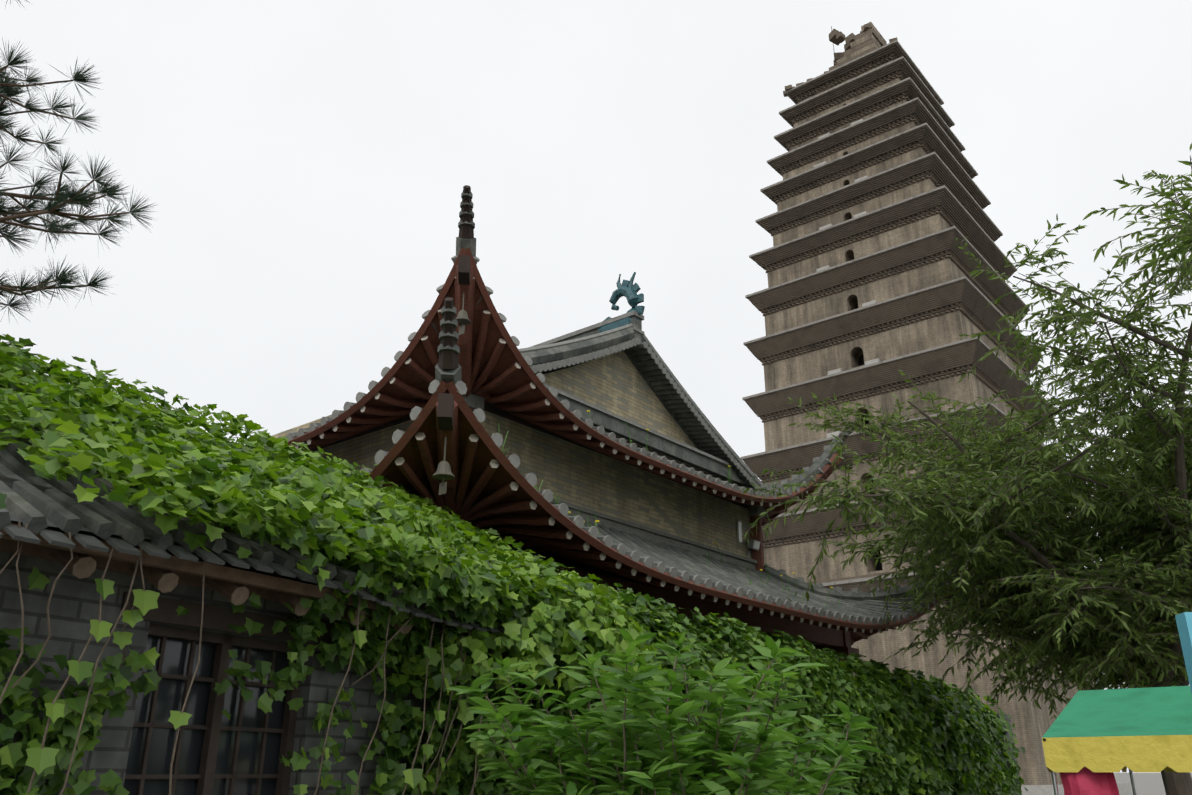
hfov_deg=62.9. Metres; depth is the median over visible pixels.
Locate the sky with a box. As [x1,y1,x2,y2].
[0,0,1191,772]
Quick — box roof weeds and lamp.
[498,410,840,609]
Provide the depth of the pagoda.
45.27 m
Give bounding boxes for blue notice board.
[1175,612,1191,693]
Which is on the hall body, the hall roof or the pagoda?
the hall roof
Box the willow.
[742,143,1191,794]
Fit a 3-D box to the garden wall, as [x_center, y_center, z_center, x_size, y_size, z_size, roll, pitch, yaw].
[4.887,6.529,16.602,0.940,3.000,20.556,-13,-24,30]
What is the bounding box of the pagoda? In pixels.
[740,22,1131,794]
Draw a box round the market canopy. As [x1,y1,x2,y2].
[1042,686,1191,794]
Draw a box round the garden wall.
[645,643,1019,786]
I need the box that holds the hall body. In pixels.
[266,350,858,671]
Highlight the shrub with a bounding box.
[446,628,885,794]
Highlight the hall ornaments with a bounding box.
[432,272,950,633]
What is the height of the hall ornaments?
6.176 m
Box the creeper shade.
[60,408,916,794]
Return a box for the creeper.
[0,334,1027,794]
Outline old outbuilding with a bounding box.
[0,386,588,794]
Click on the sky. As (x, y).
(305, 166)
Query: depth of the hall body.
16.46 m
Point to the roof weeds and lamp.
(754, 544)
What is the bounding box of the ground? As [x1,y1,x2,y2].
[1114,773,1191,794]
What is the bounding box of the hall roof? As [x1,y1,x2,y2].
[263,185,964,644]
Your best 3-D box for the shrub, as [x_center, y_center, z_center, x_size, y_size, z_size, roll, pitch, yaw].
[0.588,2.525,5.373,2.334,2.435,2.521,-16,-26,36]
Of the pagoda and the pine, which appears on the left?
the pine
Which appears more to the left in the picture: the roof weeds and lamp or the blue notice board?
the roof weeds and lamp
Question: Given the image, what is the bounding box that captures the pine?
[0,0,155,322]
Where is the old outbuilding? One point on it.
(246, 747)
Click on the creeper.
(312, 506)

